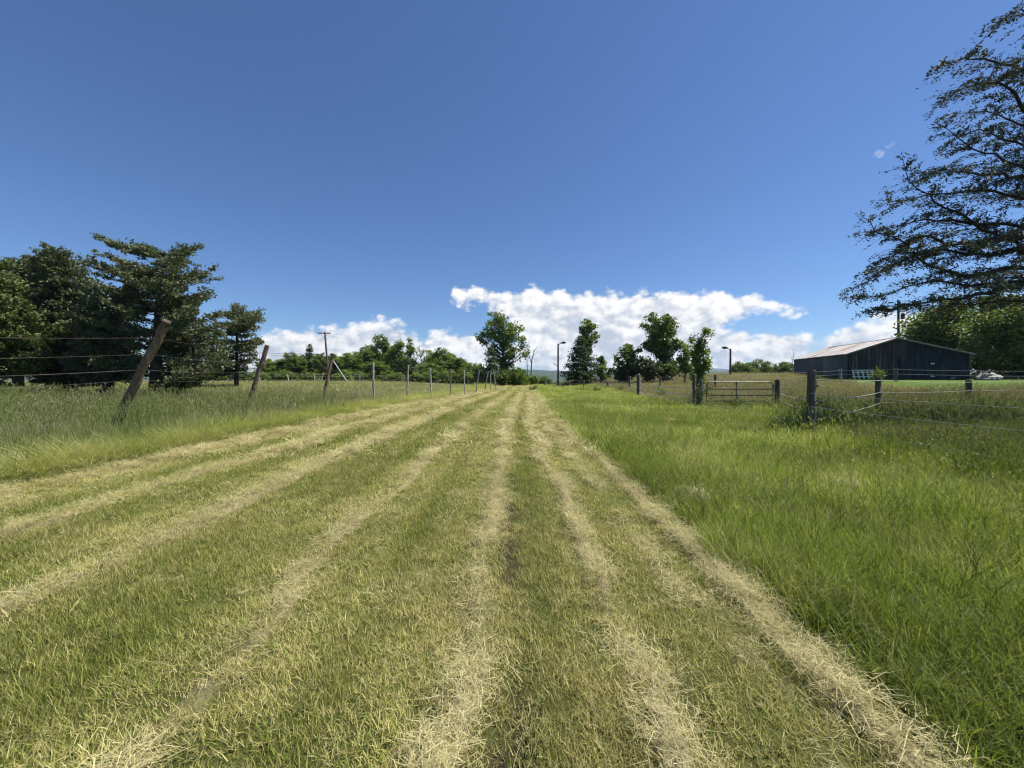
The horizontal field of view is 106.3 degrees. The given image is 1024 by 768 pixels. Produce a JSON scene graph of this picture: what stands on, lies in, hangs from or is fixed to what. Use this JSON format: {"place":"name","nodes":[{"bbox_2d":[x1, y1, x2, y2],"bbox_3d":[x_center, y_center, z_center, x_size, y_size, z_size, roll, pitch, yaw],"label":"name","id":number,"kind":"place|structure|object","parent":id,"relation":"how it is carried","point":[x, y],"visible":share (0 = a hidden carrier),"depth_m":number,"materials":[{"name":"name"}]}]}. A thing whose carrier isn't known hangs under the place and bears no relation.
{"place":"outdoors","nodes":[
{"label":"outdoors","id":0,"kind":"place"},
{"bbox_2d":[0,369,1005,382],"bbox_3d":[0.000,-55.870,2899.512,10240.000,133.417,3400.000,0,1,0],"label":"hills","id":1,"kind":"structure","parent":0,"point":[552,375],"depth_m":2258.04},
{"bbox_2d":[0,379,1023,767],"bbox_3d":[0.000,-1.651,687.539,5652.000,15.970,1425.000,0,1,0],"label":"ground","id":2,"kind":"structure","parent":0,"point":[208,695],"depth_m":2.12,"materials":[{"name":"green plant"}]},
{"bbox_2d":[0,256,67,379],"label":"cedar tree","id":3,"kind":"object","parent":2,"relation":"on","point":[23,347],"visible":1,"depth_m":25.38,"materials":[{"name":"green plant"}]},
{"bbox_2d":[0,253,77,387],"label":"cedar tree","id":4,"kind":"object","parent":2,"relation":"on","point":[19,270],"visible":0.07,"depth_m":32.67,"materials":[{"name":"green plant"}]},
{"bbox_2d":[19,241,115,390],"bbox_3d":[-33.163,-4.784,28.900,9.109,11.356,4.459,0,1,0],"label":"cedar tree","id":5,"kind":"object","parent":2,"relation":"on","point":[57,290],"visible":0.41,"depth_m":27.95,"materials":[{"name":"green plant"}]},
{"bbox_2d":[56,280,144,390],"bbox_3d":[-28.416,-3.150,27.048,5.348,8.264,3.870,0,1,0],"label":"cedar tree","id":6,"kind":"object","parent":2,"relation":"on","point":[87,346],"visible":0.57,"depth_m":26.13,"materials":[{"name":"green plant"}]},
{"bbox_2d":[60,232,234,392],"bbox_3d":[-24.729,-4.757,25.473,16.327,11.604,8.790,0,1,0],"label":"cedar tree","id":7,"kind":"object","parent":2,"relation":"on","point":[172,303],"visible":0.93,"depth_m":24.33,"materials":[{"name":"green plant"}]},
{"bbox_2d":[27,373,404,382],"bbox_3d":[-36.917,-0.860,51.462,43.729,2.798,3.814,0,1,-18],"label":"road fence","id":8,"kind":"object","parent":2,"relation":"on","point":[322,376],"visible":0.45,"depth_m":54.66,"materials":[{"name":"metal"}]},
{"bbox_2d":[204,374,231,381],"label":"tree","id":9,"kind":"object","parent":2,"relation":"on","point":[226,377],"visible":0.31,"depth_m":75.50,"materials":[{"name":"green plant"}]},
{"bbox_2d":[196,301,266,385],"bbox_3d":[-26.699,-3.558,35.906,11.121,8.304,6.531,0,1,0],"label":"cedar tree","id":10,"kind":"object","parent":2,"relation":"on","point":[246,321],"visible":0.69,"depth_m":35.09,"materials":[{"name":"green plant"}]},
{"bbox_2d":[229,372,251,380],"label":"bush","id":11,"kind":"object","parent":2,"relation":"on","point":[244,376],"visible":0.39,"depth_m":76.34,"materials":[{"name":"green plant"}]},
{"bbox_2d":[0,378,481,465],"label":"field grass","id":12,"kind":"structure","parent":2,"relation":"on","point":[33,417],"depth_m":13.01,"materials":[{"name":"green plant"}]},
{"bbox_2d":[0,382,496,486],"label":"verge grass","id":13,"kind":"structure","parent":2,"relation":"on","point":[24,468],"depth_m":7.34,"materials":[{"name":"green plant"}]},
{"bbox_2d":[0,319,496,431],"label":"deer fence","id":14,"kind":"object","parent":2,"relation":"on","point":[148,357],"visible":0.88,"depth_m":9.53,"materials":[{"name":"metal"}]},
{"bbox_2d":[247,371,271,380],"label":"bush","id":15,"kind":"object","parent":2,"relation":"on","point":[263,376],"visible":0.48,"depth_m":75.20,"materials":[{"name":"green plant"}]},
{"bbox_2d":[252,358,277,379],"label":"tree","id":16,"kind":"object","parent":2,"relation":"on","point":[268,368],"visible":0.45,"depth_m":87.57,"materials":[{"name":"green plant"}]},
{"bbox_2d":[271,359,286,380],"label":"tree","id":17,"kind":"object","parent":2,"relation":"on","point":[279,363],"visible":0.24,"depth_m":90.76,"materials":[{"name":"green plant"}]},
{"bbox_2d":[270,369,300,380],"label":"bush","id":18,"kind":"object","parent":2,"relation":"on","point":[281,376],"visible":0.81,"depth_m":79.45,"materials":[{"name":"green plant"}]},
{"bbox_2d":[278,352,308,380],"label":"tree","id":19,"kind":"object","parent":2,"relation":"on","point":[294,358],"visible":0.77,"depth_m":89.38,"materials":[{"name":"green plant"}]},
{"bbox_2d":[248,331,345,381],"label":"utility pole","id":20,"kind":"object","parent":2,"relation":"on","point":[326,352],"visible":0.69,"depth_m":65.80,"materials":[{"name":"brown wood"}]},
{"bbox_2d":[299,344,314,379],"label":"pine tree","id":21,"kind":"object","parent":2,"relation":"on","point":[308,356],"visible":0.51,"depth_m":93.46,"materials":[{"name":"green plant"}]},
{"bbox_2d":[301,372,321,381],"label":"bush","id":22,"kind":"object","parent":2,"relation":"on","point":[306,376],"visible":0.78,"depth_m":79.03,"materials":[{"name":"green plant"}]},
{"bbox_2d":[310,352,334,380],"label":"tree","id":23,"kind":"object","parent":2,"relation":"on","point":[319,361],"visible":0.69,"depth_m":89.20,"materials":[{"name":"green plant"}]},
{"bbox_2d":[330,357,343,381],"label":"tree","id":24,"kind":"object","parent":2,"relation":"on","point":[334,365],"visible":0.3,"depth_m":90.52,"materials":[{"name":"green plant"}]},
{"bbox_2d":[330,369,353,380],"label":"bush","id":25,"kind":"object","parent":2,"relation":"on","point":[335,376],"visible":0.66,"depth_m":77.16,"materials":[{"name":"green plant"}]},
{"bbox_2d":[336,353,361,376],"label":"tree","id":26,"kind":"object","parent":2,"relation":"on","point":[349,360],"visible":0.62,"depth_m":88.90,"materials":[{"name":"green plant"}]},
{"bbox_2d":[351,351,361,368],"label":"tree","id":27,"kind":"object","parent":2,"relation":"on","point":[356,353],"visible":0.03,"depth_m":97.67,"materials":[{"name":"green plant"}]},
{"bbox_2d":[349,370,371,380],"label":"bush","id":28,"kind":"object","parent":2,"relation":"on","point":[356,375],"visible":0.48,"depth_m":79.68,"materials":[{"name":"green plant"}]},
{"bbox_2d":[353,347,375,373],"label":"tree","id":29,"kind":"object","parent":2,"relation":"on","point":[365,355],"visible":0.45,"depth_m":90.92,"materials":[{"name":"green plant"}]},
{"bbox_2d":[359,344,379,358],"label":"tree","id":30,"kind":"object","parent":2,"relation":"on","point":[368,347],"visible":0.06,"depth_m":98.56,"materials":[{"name":"green plant"}]},
{"bbox_2d":[359,360,388,381],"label":"tree","id":31,"kind":"object","parent":2,"relation":"on","point":[379,366],"visible":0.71,"depth_m":82.91,"materials":[{"name":"green plant"}]},
{"bbox_2d":[370,334,394,378],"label":"tree","id":32,"kind":"object","parent":2,"relation":"on","point":[383,356],"visible":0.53,"depth_m":93.16,"materials":[{"name":"green plant"}]},
{"bbox_2d":[375,370,403,381],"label":"bush","id":33,"kind":"object","parent":2,"relation":"on","point":[397,376],"visible":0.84,"depth_m":77.97,"materials":[{"name":"green plant"}]},
{"bbox_2d":[389,339,406,372],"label":"tree","id":34,"kind":"object","parent":2,"relation":"on","point":[397,354],"visible":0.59,"depth_m":91.26,"materials":[{"name":"green plant"}]},
{"bbox_2d":[394,358,414,381],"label":"pine tree","id":35,"kind":"object","parent":2,"relation":"on","point":[403,366],"visible":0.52,"depth_m":82.39,"materials":[{"name":"green plant"}]},
{"bbox_2d":[404,337,417,375],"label":"tree","id":36,"kind":"object","parent":2,"relation":"on","point":[410,348],"visible":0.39,"depth_m":93.50,"materials":[{"name":"green plant"}]},
{"bbox_2d":[405,371,431,382],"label":"bush","id":37,"kind":"object","parent":2,"relation":"on","point":[418,377],"visible":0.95,"depth_m":77.53,"materials":[{"name":"green plant"}]},
{"bbox_2d":[412,346,429,372],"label":"tree","id":38,"kind":"object","parent":2,"relation":"on","point":[421,362],"visible":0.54,"depth_m":93.78,"materials":[{"name":"green plant"}]},
{"bbox_2d":[412,363,439,382],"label":"tree","id":39,"kind":"object","parent":2,"relation":"on","point":[426,367],"visible":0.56,"depth_m":82.42,"materials":[{"name":"green plant"}]},
{"bbox_2d":[425,350,434,361],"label":"tree","id":40,"kind":"object","parent":2,"relation":"on","point":[428,351],"visible":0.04,"depth_m":98.38,"materials":[{"name":"green plant"}]},
{"bbox_2d":[424,347,458,375],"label":"tree","id":41,"kind":"object","parent":2,"relation":"on","point":[440,358],"visible":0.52,"depth_m":86.72,"materials":[{"name":"green plant"}]},
{"bbox_2d":[435,369,458,383],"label":"bush","id":42,"kind":"object","parent":2,"relation":"on","point":[443,377],"visible":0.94,"depth_m":77.80,"materials":[{"name":"green plant"}]},
{"bbox_2d":[446,355,465,382],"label":"tree","id":43,"kind":"object","parent":2,"relation":"on","point":[460,362],"visible":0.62,"depth_m":88.86,"materials":[{"name":"green plant"}]},
{"bbox_2d":[460,362,474,373],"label":"tree","id":44,"kind":"object","parent":2,"relation":"on","point":[469,370],"visible":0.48,"depth_m":87.47,"materials":[{"name":"green plant"}]},
{"bbox_2d":[460,372,474,384],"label":"bush","id":45,"kind":"object","parent":2,"relation":"on","point":[469,379],"visible":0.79,"depth_m":75.66,"materials":[{"name":"green plant"}]},
{"bbox_2d":[471,363,483,383],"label":"tree","id":46,"kind":"object","parent":2,"relation":"on","point":[476,367],"visible":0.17,"depth_m":83.51,"materials":[{"name":"green plant"}]},
{"bbox_2d":[472,368,491,383],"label":"bush","id":47,"kind":"object","parent":2,"relation":"on","point":[475,375],"visible":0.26,"depth_m":69.17,"materials":[{"name":"green plant"}]},
{"bbox_2d":[479,345,501,385],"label":"spruce tree","id":48,"kind":"object","parent":2,"relation":"on","point":[491,362],"visible":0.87,"depth_m":65.62,"materials":[{"name":"green plant"}]},
{"bbox_2d":[473,310,530,370],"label":"maple tree","id":49,"kind":"object","parent":2,"relation":"on","point":[500,326],"visible":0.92,"depth_m":69.19,"materials":[{"name":"green plant"}]},
{"bbox_2d":[492,367,511,385],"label":"bush","id":50,"kind":"object","parent":2,"relation":"on","point":[504,378],"visible":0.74,"depth_m":66.73,"materials":[{"name":"green plant"}]},
{"bbox_2d":[0,384,1015,767],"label":"cut hay","id":51,"kind":"object","parent":2,"relation":"on","point":[432,742],"visible":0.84,"depth_m":2.61},
{"bbox_2d":[10,392,1023,516],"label":"broadleaf weeds","id":52,"kind":"object","parent":2,"relation":"on","point":[969,452],"visible":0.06,"depth_m":7.30,"materials":[{"name":"green plant"}]},
{"bbox_2d":[507,366,530,385],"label":"bush","id":53,"kind":"object","parent":2,"relation":"on","point":[518,376],"visible":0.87,"depth_m":67.05,"materials":[{"name":"green plant"}]},
{"bbox_2d":[522,374,538,384],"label":"bush","id":54,"kind":"object","parent":2,"relation":"on","point":[533,379],"visible":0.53,"depth_m":69.40,"materials":[{"name":"green plant"}]},
{"bbox_2d":[529,346,537,375],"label":"dead tree","id":55,"kind":"object","parent":2,"relation":"on","point":[531,362],"visible":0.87,"depth_m":71.94,"materials":[{"name":"grey wood"}]},
{"bbox_2d":[536,375,552,383],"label":"bush","id":56,"kind":"object","parent":2,"relation":"on","point":[544,379],"visible":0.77,"depth_m":74.85,"materials":[{"name":"green plant"}]},
{"bbox_2d":[556,341,565,384],"bbox_3d":[7.707,-3.102,61.964,1.934,7.534,0.420,0,1,0],"label":"lamp post","id":57,"kind":"object","parent":2,"relation":"on","point":[562,342],"visible":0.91,"depth_m":61.85,"materials":[{"name":"grey metal"}]},
{"bbox_2d":[556,335,602,385],"bbox_3d":[10.686,-3.408,61.812,7.761,9.019,7.252,-1,1,-36],"label":"spruce tree","id":58,"kind":"object","parent":2,"relation":"on","point":[578,372],"visible":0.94,"depth_m":61.26,"materials":[{"name":"green plant"}]},
{"bbox_2d":[575,318,600,368],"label":"poplar tree","id":59,"kind":"object","parent":2,"relation":"on","point":[587,329],"visible":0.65,"depth_m":63.46,"materials":[{"name":"green plant"}]},
{"bbox_2d":[589,385,600,390],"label":"weed bush","id":60,"kind":"object","parent":2,"relation":"on","point":[596,388],"visible":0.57,"depth_m":40.65,"materials":[{"name":"green plant"}]},
{"bbox_2d":[592,355,613,382],"bbox_3d":[14.589,-2.116,61.742,3.630,5.059,2.929,0,1,12],"label":"round shrub","id":61,"kind":"object","parent":2,"relation":"on","point":[600,368],"visible":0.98,"depth_m":61.62,"materials":[{"name":"green plant"}]},
{"bbox_2d":[544,375,695,402],"bbox_3d":[10.485,0.248,39.705,7.048,2.232,41.672,0,1,-5],"label":"cord fence","id":62,"kind":"object","parent":2,"relation":"on","point":[639,384],"visible":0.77,"depth_m":30.85,"materials":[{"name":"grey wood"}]},
{"bbox_2d":[608,362,638,382],"bbox_3d":[17.564,-1.637,60.198,5.238,4.182,3.995,0,1,0],"label":"round shrub","id":63,"kind":"object","parent":2,"relation":"on","point":[620,374],"visible":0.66,"depth_m":59.17,"materials":[{"name":"green plant"}]},
{"bbox_2d":[613,343,642,381],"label":"ash tree","id":64,"kind":"object","parent":2,"relation":"on","point":[627,354],"visible":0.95,"depth_m":57.56,"materials":[{"name":"green plant"}]},
{"bbox_2d":[630,355,665,382],"bbox_3d":[19.744,-1.982,55.972,5.242,4.453,3.643,0,1,0],"label":"round shrub","id":65,"kind":"object","parent":2,"relation":"on","point":[647,371],"visible":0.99,"depth_m":55.52,"materials":[{"name":"green plant"}]},
{"bbox_2d":[656,387,665,395],"bbox_3d":[10.960,0.730,28.128,0.979,1.233,0.922,1,1,38],"label":"weed bush","id":66,"kind":"object","parent":2,"relation":"on","point":[662,390],"visible":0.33,"depth_m":28.07,"materials":[{"name":"green plant"}]},
{"bbox_2d":[637,312,686,379],"bbox_3d":[22.584,-5.532,58.180,7.193,10.854,5.182,0,1,0],"label":"oak tree","id":67,"kind":"object","parent":2,"relation":"on","point":[660,342],"visible":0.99,"depth_m":57.27,"materials":[{"name":"green plant"}]},
{"bbox_2d":[655,360,680,379],"bbox_3d":[22.700,-1.498,56.063,4.104,4.069,3.124,0,1,17],"label":"round shrub","id":68,"kind":"object","parent":2,"relation":"on","point":[668,368],"visible":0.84,"depth_m":55.43,"materials":[{"name":"green plant"}]},
{"bbox_2d":[671,343,694,383],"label":"young tree","id":69,"kind":"object","parent":2,"relation":"on","point":[685,367],"visible":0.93,"depth_m":49.69,"materials":[{"name":"green plant"}]},
{"bbox_2d":[691,384,703,406],"bbox_3d":[9.185,0.500,18.922,0.631,1.594,0.657,0,1,-31],"label":"weed bush","id":70,"kind":"object","parent":2,"relation":"on","point":[699,397],"visible":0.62,"depth_m":18.82,"materials":[{"name":"green plant"}]},
{"bbox_2d":[686,327,714,395],"bbox_3d":[9.863,-0.882,20.217,1.432,4.228,1.189,0,1,0],"label":"young tree","id":71,"kind":"object","parent":2,"relation":"on","point":[698,352],"visible":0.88,"depth_m":20.03,"materials":[{"name":"green plant"}]},
{"bbox_2d":[703,383,716,388],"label":"weed bush","id":72,"kind":"object","parent":2,"relation":"on","point":[711,386],"visible":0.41,"depth_m":37.84,"materials":[{"name":"green plant"}]},
{"bbox_2d":[722,346,731,374],"bbox_3d":[32.431,-3.247,57.962,1.404,4.859,0.420,0,1,0],"label":"lamp post","id":73,"kind":"object","parent":2,"relation":"on","point":[730,367],"visible":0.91,"depth_m":57.88,"materials":[{"name":"grey metal"}]},
{"bbox_2d":[729,396,745,406],"bbox_3d":[10.938,0.895,18.727,0.814,0.912,0.806,0,1,30],"label":"weed bush","id":74,"kind":"object","parent":2,"relation":"on","point":[739,402],"visible":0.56,"depth_m":18.64,"materials":[{"name":"green plant"}]},
{"bbox_2d":[731,360,761,372],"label":"round tree","id":75,"kind":"object","parent":2,"relation":"on","point":[738,366],"visible":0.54,"depth_m":108.73,"materials":[{"name":"green plant"}]},
{"bbox_2d":[751,359,774,373],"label":"round tree","id":76,"kind":"object","parent":2,"relation":"on","point":[767,365],"visible":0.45,"depth_m":110.42,"materials":[{"name":"green plant"}]},
{"bbox_2d":[532,383,1023,767],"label":"tall grass","id":77,"kind":"structure","parent":2,"relation":"on","point":[968,519],"depth_m":3.40,"materials":[{"name":"green plant"}]},
{"bbox_2d":[770,359,793,372],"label":"round tree","id":78,"kind":"object","parent":2,"relation":"on","point":[783,367],"visible":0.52,"depth_m":104.01,"materials":[{"name":"green plant"}]},
{"bbox_2d":[561,370,1023,470],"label":"paddock grass","id":79,"kind":"structure","parent":2,"relation":"on","point":[968,413],"depth_m":14.93,"materials":[{"name":"green plant"}]},
{"bbox_2d":[659,368,968,387],"bbox_3d":[28.526,-0.147,37.090,28.135,2.597,3.565,1,1,34],"label":"cord fence","id":80,"kind":"object","parent":2,"relation":"on","point":[841,374],"visible":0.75,"depth_m":36.88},
{"bbox_2d":[692,370,1022,460],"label":"cord fence","id":81,"kind":"object","parent":2,"relation":"on","point":[812,385],"visible":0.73,"depth_m":11.74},
{"bbox_2d":[700,381,774,407],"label":"farm gate","id":82,"kind":"structure","parent":81,"relation":"attached to","point":[772,389],"depth_m":18.76,"materials":[{"name":"metal"}]},
{"bbox_2d":[852,370,873,378],"bbox_3d":[37.638,-1.014,41.184,2.040,1.029,0.098,0,1,13],"label":"wooden rack","id":83,"kind":"object","parent":2,"relation":"on","point":[862,372],"visible":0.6,"depth_m":41.15,"materials":[{"name":"white paint"}]},
{"bbox_2d":[870,366,887,380],"bbox_3d":[32.377,-0.822,34.009,1.150,1.786,1.255,0,1,0],"label":"weed bush","id":84,"kind":"object","parent":2,"relation":"on","point":[878,374],"visible":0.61,"depth_m":33.97,"materials":[{"name":"green plant"}]},
{"bbox_2d":[792,337,976,379],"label":"barn","id":85,"kind":"structure","parent":2,"relation":"on","point":[908,358],"depth_m":40.94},
{"bbox_2d":[900,356,933,379],"bbox_3d":[42.544,-1.612,40.328,2.850,2.700,0.105,0,1,15],"label":"sliding door","id":86,"kind":"structure","parent":85,"relation":"in","point":[909,365],"depth_m":40.34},
{"bbox_2d":[897,300,904,332],"bbox_3d":[60.307,-6.896,59.833,1.514,12.209,0.540,0,1,0],"label":"utility pole","id":87,"kind":"object","parent":2,"relation":"on","point":[898,325],"visible":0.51,"depth_m":59.74,"materials":[{"name":"brown wood"}]},
{"bbox_2d":[837,0,1023,322],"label":"cedar tree","id":88,"kind":"object","parent":2,"relation":"on","point":[994,240],"visible":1,"depth_m":11.47,"materials":[{"name":"green plant"}]},
{"bbox_2d":[891,291,1006,371],"bbox_3d":[64.432,-6.931,55.818,15.406,12.925,11.034,0,1,0],"label":"shade tree","id":89,"kind":"object","parent":2,"relation":"on","point":[938,332],"visible":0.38,"depth_m":54.57,"materials":[{"name":"green plant"}]},
{"bbox_2d":[974,372,990,379],"bbox_3d":[47.372,-0.879,38.728,1.703,1.078,0.663,0,1,0],"label":"fallen log","id":90,"kind":"object","parent":2,"relation":"on","point":[979,376],"visible":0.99,"depth_m":38.59,"materials":[{"name":"grey wood"}]},
{"bbox_2d":[950,291,1023,376],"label":"shade tree","id":91,"kind":"object","parent":2,"relation":"on","point":[1004,336],"visible":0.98,"depth_m":45.49,"materials":[{"name":"green plant"}]},
{"bbox_2d":[977,373,1002,379],"bbox_3d":[49.337,-0.606,39.397,2.280,1.149,1.580,0,1,0],"label":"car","id":92,"kind":"object","parent":2,"relation":"on","point":[992,376],"visible":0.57,"depth_m":39.08,"materials":[{"name":"white metal"}]},
{"bbox_2d":[0,0,1023,371],"label":"sky","id":93,"kind":"structure","parent":0,"point":[353,171],"materials":[{"name":"blue"}]},
{"bbox_2d":[693,368,728,371],"bbox_3d":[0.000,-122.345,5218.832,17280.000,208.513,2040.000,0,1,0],"label":"mountains","id":94,"kind":"structure","parent":0,"point":[716,369],"depth_m":5224.03,"materials":[{"name":"blue"}]},
{"bbox_2d":[583,403,865,501],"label":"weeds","id":95,"kind":"object","parent":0,"point":[705,454],"visible":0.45,"depth_m":5.01,"materials":[{"name":"green plant"}]}
]}

